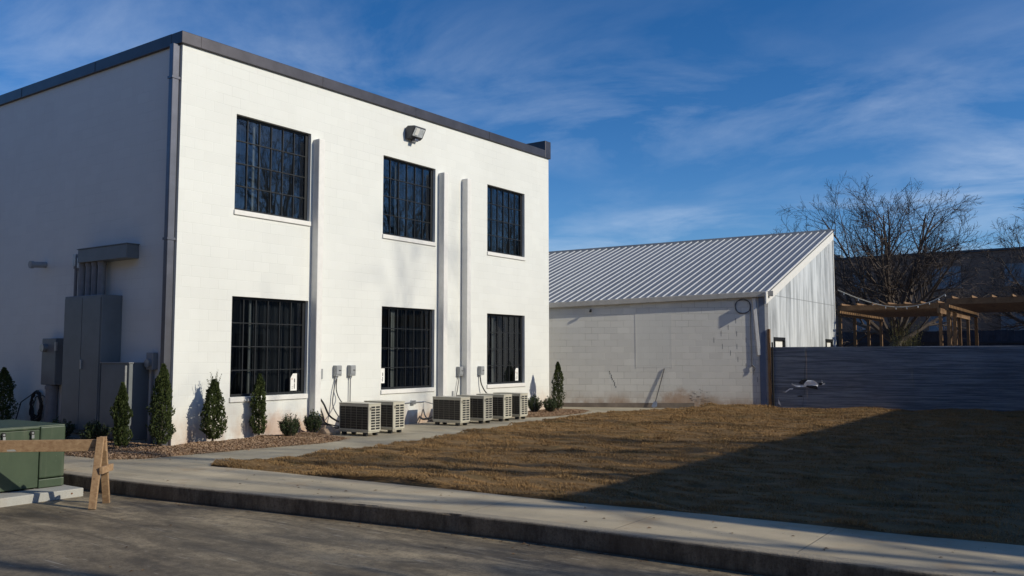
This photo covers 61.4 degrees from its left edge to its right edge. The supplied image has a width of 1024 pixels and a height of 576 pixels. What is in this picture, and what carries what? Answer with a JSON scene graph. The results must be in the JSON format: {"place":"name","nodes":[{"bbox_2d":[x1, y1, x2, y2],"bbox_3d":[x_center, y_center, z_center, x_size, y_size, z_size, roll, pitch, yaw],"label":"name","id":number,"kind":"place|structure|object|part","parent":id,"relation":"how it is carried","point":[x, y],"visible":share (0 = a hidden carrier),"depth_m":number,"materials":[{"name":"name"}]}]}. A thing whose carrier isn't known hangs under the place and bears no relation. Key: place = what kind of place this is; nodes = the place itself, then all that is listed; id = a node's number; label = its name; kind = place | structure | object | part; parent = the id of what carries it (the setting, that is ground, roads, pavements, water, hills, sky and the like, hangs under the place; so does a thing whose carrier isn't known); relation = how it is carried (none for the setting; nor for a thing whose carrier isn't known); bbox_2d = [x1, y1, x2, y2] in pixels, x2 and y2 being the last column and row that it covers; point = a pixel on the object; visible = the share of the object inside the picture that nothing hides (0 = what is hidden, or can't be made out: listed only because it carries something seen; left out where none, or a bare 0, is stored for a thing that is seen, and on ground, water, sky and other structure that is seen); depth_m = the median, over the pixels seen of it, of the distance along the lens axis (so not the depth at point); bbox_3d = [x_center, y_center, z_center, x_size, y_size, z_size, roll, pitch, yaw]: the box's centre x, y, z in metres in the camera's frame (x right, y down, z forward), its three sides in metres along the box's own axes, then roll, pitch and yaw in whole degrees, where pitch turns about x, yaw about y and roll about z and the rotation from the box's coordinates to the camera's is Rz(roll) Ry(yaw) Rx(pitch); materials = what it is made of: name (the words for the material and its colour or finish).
{"place":"outdoors","nodes":[
{"label":"outdoors","id":0,"kind":"place"},
{"bbox_2d":[0,490,762,575],"bbox_3d":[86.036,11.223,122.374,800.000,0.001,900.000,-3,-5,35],"label":"street","id":1,"kind":"structure","parent":0,"point":[199,540],"depth_m":8.42,"materials":[{"name":"grey asphalt"}]},
{"bbox_2d":[0,485,82,506],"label":"concrete pad","id":2,"kind":"object","parent":1,"relation":"on","point":[21,497],"visible":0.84,"depth_m":11.14,"materials":[{"name":"grey concrete"}]},
{"bbox_2d":[0,419,64,491],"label":"transformer","id":3,"kind":"object","parent":2,"relation":"on","point":[23,470],"visible":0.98,"depth_m":11.40,"materials":[{"name":"green metal"}]},
{"bbox_2d":[0,429,39,491],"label":"door","id":4,"kind":"structure","parent":3,"relation":"in","point":[18,470],"depth_m":11.24,"materials":[{"name":"green metal"}]},
{"bbox_2d":[38,425,64,478],"bbox_3d":[-6.211,2.204,11.620,0.059,0.686,0.338,-3,-5,35],"label":"door","id":5,"kind":"structure","parent":3,"relation":"in","point":[50,464],"depth_m":11.59,"materials":[{"name":"green metal"}]},
{"bbox_2d":[0,436,113,508],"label":"sawhorse","id":6,"kind":"object","parent":1,"relation":"on","point":[101,465],"visible":1,"depth_m":10.73,"materials":[{"name":"wood"}]},
{"bbox_2d":[61,470,984,575],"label":"kerb","id":7,"kind":"structure","parent":1,"relation":"on","point":[738,558],"depth_m":8.69,"materials":[{"name":"concrete"}]},
{"bbox_2d":[27,462,1023,575],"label":"leaf litter","id":8,"kind":"object","parent":1,"relation":"on","point":[468,535],"visible":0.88,"depth_m":8.89,"materials":[{"name":"brown plant"}]},
{"bbox_2d":[157,407,681,464],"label":"path","id":9,"kind":"structure","parent":0,"point":[409,432],"depth_m":17.12,"materials":[{"name":"concrete"}]},
{"bbox_2d":[339,402,380,435],"bbox_3d":[-3.200,2.747,18.113,0.876,0.672,0.376,-3,-5,35],"label":"air conditioner","id":10,"kind":"object","parent":9,"relation":"on","point":[364,418],"visible":1,"depth_m":17.94,"materials":[{"name":"beige metal"}]},
{"bbox_2d":[364,400,404,432],"bbox_3d":[-2.783,2.796,18.759,0.876,0.672,0.376,-3,-5,35],"label":"air conditioner","id":11,"kind":"object","parent":9,"relation":"on","point":[392,415],"visible":0.63,"depth_m":18.50,"materials":[{"name":"beige metal"}]},
{"bbox_2d":[432,396,469,425],"bbox_3d":[-1.455,2.939,20.632,0.876,0.672,0.376,-3,-5,35],"label":"air conditioner","id":12,"kind":"object","parent":9,"relation":"on","point":[452,409],"visible":1,"depth_m":20.46,"materials":[{"name":"beige metal"}]},
{"bbox_2d":[419,409,432,420],"bbox_3d":[-2.037,3.119,21.106,0.223,0.279,0.704,4,-6,-44],"label":"line set","id":13,"kind":"object","parent":12,"relation":"attached to","point":[427,418],"visible":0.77,"depth_m":21.08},
{"bbox_2d":[456,394,492,423],"bbox_3d":[-0.934,2.992,21.339,0.876,0.672,0.376,-3,-5,35],"label":"air conditioner","id":14,"kind":"object","parent":9,"relation":"on","point":[481,408],"visible":0.71,"depth_m":21.09,"materials":[{"name":"beige metal"}]},
{"bbox_2d":[476,393,511,420],"bbox_3d":[-0.456,3.043,22.003,0.876,0.672,0.376,-3,-5,35],"label":"air conditioner","id":15,"kind":"object","parent":9,"relation":"on","point":[502,406],"visible":0.71,"depth_m":21.73,"materials":[{"name":"beige metal"}]},
{"bbox_2d":[494,392,527,418],"bbox_3d":[-0.041,3.093,22.663,0.876,0.672,0.376,-3,-5,35],"label":"air conditioner","id":16,"kind":"object","parent":9,"relation":"on","point":[519,404],"visible":0.63,"depth_m":22.38,"materials":[{"name":"beige metal"}]},
{"bbox_2d":[651,369,664,407],"bbox_3d":[4.597,3.149,27.105,0.446,1.234,0.055,0,-4,0],"label":"shovel","id":17,"kind":"object","parent":9,"relation":"on","point":[654,404],"visible":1,"depth_m":27.08,"materials":[{"name":"metal"}]},
{"bbox_2d":[0,0,1023,256],"label":"sky","id":18,"kind":"structure","parent":0,"point":[662,121],"materials":[{"name":"blue"}]},
{"bbox_2d":[64,455,1023,575],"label":"sidewalk","id":19,"kind":"structure","parent":0,"point":[973,557],"depth_m":8.91,"materials":[{"name":"concrete"}]},
{"bbox_2d":[210,402,1023,545],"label":"lawn","id":20,"kind":"structure","parent":0,"point":[900,526],"depth_m":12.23,"materials":[{"name":"brown plant"}]},
{"bbox_2d":[771,345,1023,411],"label":"metal fence","id":21,"kind":"object","parent":20,"relation":"on","point":[963,377],"visible":0.88,"depth_m":25.30,"materials":[{"name":"grey metal"}]},
{"bbox_2d":[887,320,924,387],"bbox_3d":[15.764,2.779,34.428,1.507,3.088,1.834,-3,-5,35],"label":"bamboo clump","id":22,"kind":"object","parent":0,"point":[906,340],"visible":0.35,"depth_m":34.40,"materials":[{"name":"plant"}]},
{"bbox_3d":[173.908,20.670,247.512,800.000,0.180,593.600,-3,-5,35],"label":"ground","id":23,"kind":"structure","parent":0,"visible":0},
{"bbox_2d":[64,432,350,459],"bbox_3d":[-9.949,3.116,19.129,13.580,0.130,5.016,-3,-5,35],"label":"mulch bed","id":24,"kind":"object","parent":23,"relation":"on","point":[132,450],"visible":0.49,"depth_m":15.30,"materials":[{"name":"gravel"}]},
{"bbox_2d":[0,367,19,419],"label":"arborvitae","id":25,"kind":"object","parent":24,"relation":"on","point":[6,379],"visible":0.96,"depth_m":18.40,"materials":[{"name":"green plant"}]},
{"bbox_2d":[49,417,74,437],"bbox_3d":[-8.730,2.705,16.599,0.619,0.466,0.592,-3,-5,35],"label":"round shrub","id":26,"kind":"object","parent":24,"relation":"on","point":[70,429],"visible":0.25,"depth_m":16.61,"materials":[{"name":"green plant"}]},
{"bbox_2d":[60,294,121,437],"bbox_3d":[-8.330,1.575,17.000,1.370,2.840,0.460,-3,-5,35],"label":"electrical cabinet","id":27,"kind":"object","parent":24,"relation":"on","point":[92,333],"visible":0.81,"depth_m":16.76,"materials":[{"name":"grey metal"}]},
{"bbox_3d":[-8.441,1.478,16.848,1.310,2.570,0.015,-3,-5,35],"label":"door","id":28,"kind":"part","parent":27,"relation":"part of","materials":[{"name":"grey metal"}]},
{"bbox_2d":[78,263,85,295],"bbox_3d":[-8.731,-0.157,17.529,0.170,0.685,0.173,-3,-5,35],"label":"conduit pipe","id":29,"kind":"object","parent":27,"relation":"on","point":[82,276],"visible":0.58,"depth_m":17.47,"materials":[{"name":"grey metal"}]},
{"bbox_2d":[85,262,91,294],"bbox_3d":[-8.534,-0.168,17.392,0.159,0.685,0.161,-3,-5,35],"label":"conduit pipe","id":30,"kind":"object","parent":27,"relation":"on","point":[88,278],"visible":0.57,"depth_m":17.33,"materials":[{"name":"grey metal"}]},
{"bbox_2d":[91,262,97,294],"bbox_3d":[-8.354,-0.177,17.266,0.159,0.685,0.161,-3,-5,35],"label":"conduit pipe","id":31,"kind":"object","parent":27,"relation":"on","point":[94,275],"visible":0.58,"depth_m":17.21,"materials":[{"name":"grey metal"}]},
{"bbox_2d":[97,261,106,294],"bbox_3d":[-8.157,-0.188,17.129,0.170,0.685,0.173,-3,-5,35],"label":"conduit pipe","id":32,"kind":"object","parent":27,"relation":"on","point":[101,283],"visible":0.84,"depth_m":17.07,"materials":[{"name":"grey metal"}]},
{"bbox_2d":[77,419,110,438],"bbox_3d":[-7.591,2.624,15.699,0.615,0.490,0.592,-3,-5,35],"label":"round shrub","id":33,"kind":"object","parent":24,"relation":"on","point":[91,432],"visible":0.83,"depth_m":15.60,"materials":[{"name":"green plant"}]},
{"bbox_2d":[109,382,132,448],"bbox_3d":[-6.745,2.223,14.870,0.398,1.215,0.321,2,-5,-27],"label":"arborvitae","id":34,"kind":"object","parent":24,"relation":"on","point":[121,406],"visible":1,"depth_m":14.82,"materials":[{"name":"green plant"}]},
{"bbox_2d":[99,362,148,442],"bbox_3d":[-7.353,2.174,16.274,0.990,1.535,0.451,-3,-5,35],"label":"utility cabinet","id":35,"kind":"object","parent":24,"relation":"on","point":[134,376],"visible":0.55,"depth_m":16.09,"materials":[{"name":"grey metal"}]},
{"bbox_3d":[-7.477,2.105,16.118,0.870,1.310,0.044,-3,-5,35],"label":"door","id":36,"kind":"part","parent":35,"relation":"part of","materials":[{"name":"grey metal"}]},
{"bbox_2d":[146,363,175,445],"bbox_3d":[-6.162,2.084,15.159,0.514,1.536,0.496,-3,-5,35],"label":"arborvitae","id":37,"kind":"object","parent":24,"relation":"on","point":[162,380],"visible":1,"depth_m":15.09,"materials":[{"name":"green plant"}]},
{"bbox_2d":[199,372,227,442],"bbox_3d":[-5.566,2.216,16.076,0.540,1.413,0.490,-3,-5,35],"label":"arborvitae","id":38,"kind":"object","parent":24,"relation":"on","point":[217,400],"visible":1,"depth_m":15.98,"materials":[{"name":"green plant"}]},
{"bbox_2d":[248,374,267,435],"bbox_3d":[-5.021,2.342,17.068,0.399,1.311,0.381,-3,-5,35],"label":"arborvitae","id":39,"kind":"object","parent":24,"relation":"on","point":[258,407],"visible":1,"depth_m":17.01,"materials":[{"name":"green plant"}]},
{"bbox_2d":[277,413,299,435],"bbox_3d":[-4.377,2.719,17.022,0.432,0.501,0.486,-3,-5,35],"label":"round shrub","id":40,"kind":"object","parent":24,"relation":"on","point":[287,426],"visible":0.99,"depth_m":16.95,"materials":[{"name":"green plant"}]},
{"bbox_2d":[303,409,322,432],"bbox_3d":[-4.130,2.771,17.894,0.422,0.528,0.431,1,-4,-14],"label":"round shrub","id":41,"kind":"object","parent":24,"relation":"on","point":[312,423],"visible":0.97,"depth_m":17.80,"materials":[{"name":"green plant"}]},
{"bbox_2d":[317,425,340,434],"bbox_3d":[-3.869,3.057,18.260,0.464,0.298,0.490,-3,-5,35],"label":"rock","id":42,"kind":"object","parent":24,"relation":"on","point":[328,430],"visible":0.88,"depth_m":18.08,"materials":[{"name":"beige stone"}]},
{"bbox_2d":[0,30,550,445],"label":"white building","id":43,"kind":"structure","parent":23,"relation":"on","point":[292,231],"depth_m":18.71,"materials":[{"name":"white paint"}]},
{"bbox_2d":[15,390,44,421],"bbox_3d":[-10.212,2.619,18.399,1.240,0.877,0.171,-2,-5,29],"label":"cable coil","id":44,"kind":"object","parent":43,"relation":"attached to","point":[31,408],"visible":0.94,"depth_m":18.43,"materials":[{"name":"black rubber"}]},
{"bbox_2d":[28,261,47,267],"bbox_3d":[-10.206,-0.494,18.554,0.156,0.168,0.348,-3,-5,35],"label":"vent","id":45,"kind":"object","parent":43,"relation":"attached to","point":[32,264],"depth_m":18.49,"materials":[{"name":"grey metal"}]},
{"bbox_2d":[39,338,63,422],"bbox_3d":[-9.623,2.062,17.996,0.630,2.020,0.315,-3,-5,35],"label":"electric meter","id":46,"kind":"object","parent":43,"relation":"attached to","point":[51,349],"visible":0.88,"depth_m":17.93,"materials":[{"name":"grey metal"}]},
{"bbox_2d":[73,254,77,295],"bbox_3d":[-9.008,-0.173,17.815,0.100,1.050,0.127,-3,-5,35],"label":"thin conduit","id":47,"kind":"object","parent":43,"relation":"attached to","point":[75,257],"visible":0.62,"depth_m":17.78,"materials":[{"name":"metal"}]},
{"bbox_2d":[77,258,78,295],"bbox_3d":[-8.877,-0.212,17.726,0.100,0.825,0.127,-3,-5,35],"label":"thin conduit","id":48,"kind":"object","parent":43,"relation":"attached to","point":[78,273],"visible":0.3,"depth_m":17.68,"materials":[{"name":"metal"}]},
{"bbox_2d":[77,243,139,262],"bbox_3d":[-8.017,-0.679,17.069,1.800,0.285,0.273,-3,-5,35],"label":"cable trough","id":49,"kind":"object","parent":43,"relation":"attached to","point":[118,252],"visible":0.92,"depth_m":16.81,"materials":[{"name":"grey metal"}]},
{"bbox_2d":[144,353,157,443],"bbox_3d":[-6.750,2.063,16.035,0.220,1.720,0.167,-3,-5,35],"label":"meter","id":50,"kind":"object","parent":43,"relation":"attached to","point":[151,362],"visible":0.91,"depth_m":16.05,"materials":[{"name":"grey metal"}]},
{"bbox_2d":[229,296,307,402],"bbox_3d":[-5.057,1.236,17.744,0.358,2.130,2.058,-3,-5,35],"label":"window","id":51,"kind":"structure","parent":43,"relation":"in","point":[278,330],"depth_m":17.92,"materials":[{"name":"black glass"}]},
{"bbox_2d":[234,115,310,225],"bbox_3d":[-5.060,-2.429,18.020,0.360,2.080,2.050,-3,-5,35],"label":"window","id":52,"kind":"structure","parent":43,"relation":"in","point":[281,158],"depth_m":18.18,"materials":[{"name":"black glass"}]},
{"bbox_2d":[306,399,338,428],"bbox_3d":[-3.956,2.692,18.463,0.918,0.632,0.518,1,-5,-17],"label":"line set","id":53,"kind":"object","parent":43,"relation":"attached to","point":[331,417],"visible":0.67,"depth_m":18.62,"materials":[{"name":"black rubber"}]},
{"bbox_2d":[332,365,341,416],"bbox_3d":[-3.745,2.270,18.758,0.221,1.159,0.757,2,-5,-26],"label":"disconnect box","id":54,"kind":"object","parent":43,"relation":"attached to","point":[337,370],"visible":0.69,"depth_m":19.00,"materials":[{"name":"grey metal"}]},
{"bbox_2d":[347,365,355,401],"bbox_3d":[-3.605,2.308,19.374,0.128,1.140,0.170,-3,-5,35],"label":"disconnect box","id":55,"kind":"object","parent":43,"relation":"attached to","point":[351,370],"visible":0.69,"depth_m":19.36,"materials":[{"name":"grey metal"}]},
{"bbox_2d":[380,306,434,393],"bbox_3d":[-2.647,1.502,21.173,0.356,2.120,2.041,-3,-5,35],"label":"window","id":56,"kind":"structure","parent":43,"relation":"in","point":[411,332],"depth_m":21.36,"materials":[{"name":"black glass"}]},
{"bbox_2d":[382,156,435,245],"bbox_3d":[-2.643,-2.147,21.458,0.358,2.060,2.035,-3,-5,35],"label":"window","id":57,"kind":"structure","parent":43,"relation":"in","point":[413,196],"depth_m":21.64,"materials":[{"name":"black glass"}]},
{"bbox_2d":[405,125,425,141],"bbox_3d":[-2.393,-3.821,21.401,0.326,0.370,0.420,-3,-5,35],"label":"wall light","id":58,"kind":"object","parent":43,"relation":"attached to","point":[413,133],"visible":1,"depth_m":21.30,"materials":[{"name":"grey metal"}]},
{"bbox_2d":[405,400,432,404],"bbox_3d":[-2.699,2.764,20.485,0.301,0.122,2.312,-3,-5,35],"label":"junction box","id":59,"kind":"object","parent":43,"relation":"attached to","point":[412,402],"visible":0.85,"depth_m":21.08,"materials":[{"name":"metal"}]},
{"bbox_2d":[456,367,462,394],"bbox_3d":[-1.362,2.586,22.443,0.202,1.069,0.462,0,-4,-5],"label":"disconnect box","id":60,"kind":"object","parent":43,"relation":"attached to","point":[459,371],"visible":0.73,"depth_m":22.54,"materials":[{"name":"grey metal"}]},
{"bbox_2d":[478,366,486,392],"bbox_3d":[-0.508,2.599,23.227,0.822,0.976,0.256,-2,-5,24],"label":"disconnect box","id":61,"kind":"object","parent":43,"relation":"attached to","point":[480,370],"visible":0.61,"depth_m":23.31,"materials":[{"name":"grey metal"}]},
{"bbox_2d":[487,185,525,260],"bbox_3d":[-0.276,-1.870,24.829,0.359,2.040,1.950,-3,-5,35],"label":"window","id":62,"kind":"structure","parent":43,"relation":"in","point":[505,203],"depth_m":25.01,"materials":[{"name":"black glass"}]},
{"bbox_2d":[487,314,525,387],"bbox_3d":[-0.277,1.764,24.551,0.360,2.110,1.976,-3,-5,35],"label":"window","id":63,"kind":"structure","parent":43,"relation":"in","point":[503,365],"depth_m":24.72,"materials":[{"name":"black glass"}]},
{"bbox_2d":[525,409,590,416],"bbox_3d":[0.974,3.538,24.511,1.666,0.106,3.418,-3,-5,35],"label":"mulch bed","id":64,"kind":"object","parent":23,"relation":"on","point":[545,413],"visible":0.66,"depth_m":24.20,"materials":[{"name":"gravel"}]},
{"bbox_2d":[528,393,542,411],"bbox_3d":[0.655,3.296,24.662,0.514,0.551,0.519,-1,-4,12],"label":"round shrub","id":65,"kind":"object","parent":64,"relation":"on","point":[537,405],"visible":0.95,"depth_m":24.60,"materials":[{"name":"green plant"}]},
{"bbox_2d":[543,396,556,411],"bbox_3d":[1.062,3.306,24.503,0.451,0.506,0.554,0,-4,-2],"label":"round shrub","id":66,"kind":"object","parent":64,"relation":"on","point":[549,405],"visible":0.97,"depth_m":24.40,"materials":[{"name":"green plant"}]},
{"bbox_2d":[551,362,565,409],"bbox_3d":[1.347,2.893,25.233,0.454,1.494,0.434,-3,-5,35],"label":"arborvitae","id":67,"kind":"object","parent":64,"relation":"on","point":[557,383],"visible":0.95,"depth_m":25.16,"materials":[{"name":"green plant"}]},
{"bbox_2d":[549,229,835,407],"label":"warehouse","id":68,"kind":"structure","parent":23,"relation":"on","point":[657,309],"depth_m":27.62,"materials":[{"name":"metal"}]},
{"bbox_2d":[735,299,750,313],"bbox_3d":[7.211,0.576,26.914,0.487,0.460,0.028,-1,-4,9],"label":"wire coil","id":69,"kind":"object","parent":68,"relation":"hanging from","point":[745,300],"visible":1,"depth_m":26.91,"materials":[{"name":"grey metal"}]},
{"bbox_2d":[773,337,785,346],"bbox_3d":[8.528,2.160,27.515,0.090,1.170,1.100,-3,-5,35],"label":"window","id":70,"kind":"structure","parent":68,"relation":"in","point":[778,341],"depth_m":27.63,"materials":[{"name":"glass"}]},
{"bbox_2d":[825,339,832,346],"bbox_3d":[11.869,2.512,32.274,0.090,1.190,0.950,-3,-5,35],"label":"window","id":71,"kind":"structure","parent":68,"relation":"in","point":[828,342],"depth_m":32.38,"materials":[{"name":"glass"}]},
{"bbox_2d":[767,329,771,405],"bbox_3d":[7.958,2.547,26.608,0.075,2.560,0.080,-3,-5,35],"label":"wooden post","id":72,"kind":"object","parent":23,"relation":"on","point":[769,365],"visible":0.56,"depth_m":26.58,"materials":[{"name":"brown wood"}]},
{"bbox_2d":[771,342,773,405],"bbox_3d":[8.036,2.747,26.529,0.040,2.150,0.040,-3,-5,35],"label":"fence stake","id":73,"kind":"object","parent":23,"relation":"on","point":[772,373],"visible":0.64,"depth_m":26.52,"materials":[{"name":"black wood"}]},
{"bbox_2d":[770,174,1023,346],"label":"bare tree","id":74,"kind":"object","parent":23,"relation":"on","point":[886,275],"visible":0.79,"depth_m":42.08,"materials":[{"name":"brown plant"}]},
{"bbox_2d":[836,301,969,346],"bbox_3d":[16.397,2.633,35.372,3.885,3.720,8.080,-3,-5,35],"label":"pergola","id":75,"kind":"object","parent":23,"relation":"on","point":[873,312],"visible":0.59,"depth_m":34.13,"materials":[{"name":"brown wood"}]},
{"bbox_2d":[838,290,945,308],"bbox_3d":[14.162,0.398,32.264,3.778,0.827,0.040,-3,-5,35],"label":"string light","id":76,"kind":"object","parent":75,"relation":"hanging from","point":[893,306],"visible":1,"depth_m":32.18,"materials":[{"name":"plastic"}]},
{"bbox_2d":[834,247,1023,345],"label":"brick building","id":77,"kind":"structure","parent":23,"relation":"on","point":[981,324],"depth_m":55.27,"materials":[{"name":"brown brick"}]},
{"bbox_2d":[856,318,873,331],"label":"window","id":78,"kind":"structure","parent":77,"relation":"in","point":[857,319],"depth_m":58.87,"materials":[{"name":"glass"}]},
{"bbox_2d":[929,316,957,330],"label":"window","id":79,"kind":"structure","parent":77,"relation":"in","point":[931,328],"depth_m":56.23,"materials":[{"name":"glass"}]},
{"bbox_2d":[931,266,962,288],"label":"window","id":80,"kind":"structure","parent":77,"relation":"in","point":[946,281],"depth_m":55.97,"materials":[{"name":"glass"}]},
{"bbox_2d":[1001,313,1023,329],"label":"window","id":81,"kind":"structure","parent":77,"relation":"in","point":[1010,321],"depth_m":53.78,"materials":[{"name":"glass"}]},
{"bbox_2d":[1003,263,1023,286],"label":"window","id":82,"kind":"structure","parent":77,"relation":"in","point":[1021,265],"depth_m":53.82,"materials":[{"name":"blue glass"}]},
{"bbox_2d":[836,330,1023,346],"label":"yard fence","id":83,"kind":"object","parent":23,"relation":"on","point":[991,338],"visible":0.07,"depth_m":43.31,"materials":[{"name":"wood"}]},
{"bbox_2d":[940,203,1023,330],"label":"bare tree","id":84,"kind":"object","parent":23,"relation":"on","point":[1011,316],"visible":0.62,"depth_m":47.77,"materials":[{"name":"brown plant"}]},
{"bbox_2d":[945,294,1023,345],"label":"pergola","id":85,"kind":"object","parent":23,"relation":"on","point":[973,306],"visible":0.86,"depth_m":28.52,"materials":[{"name":"brown wood"}]}
]}

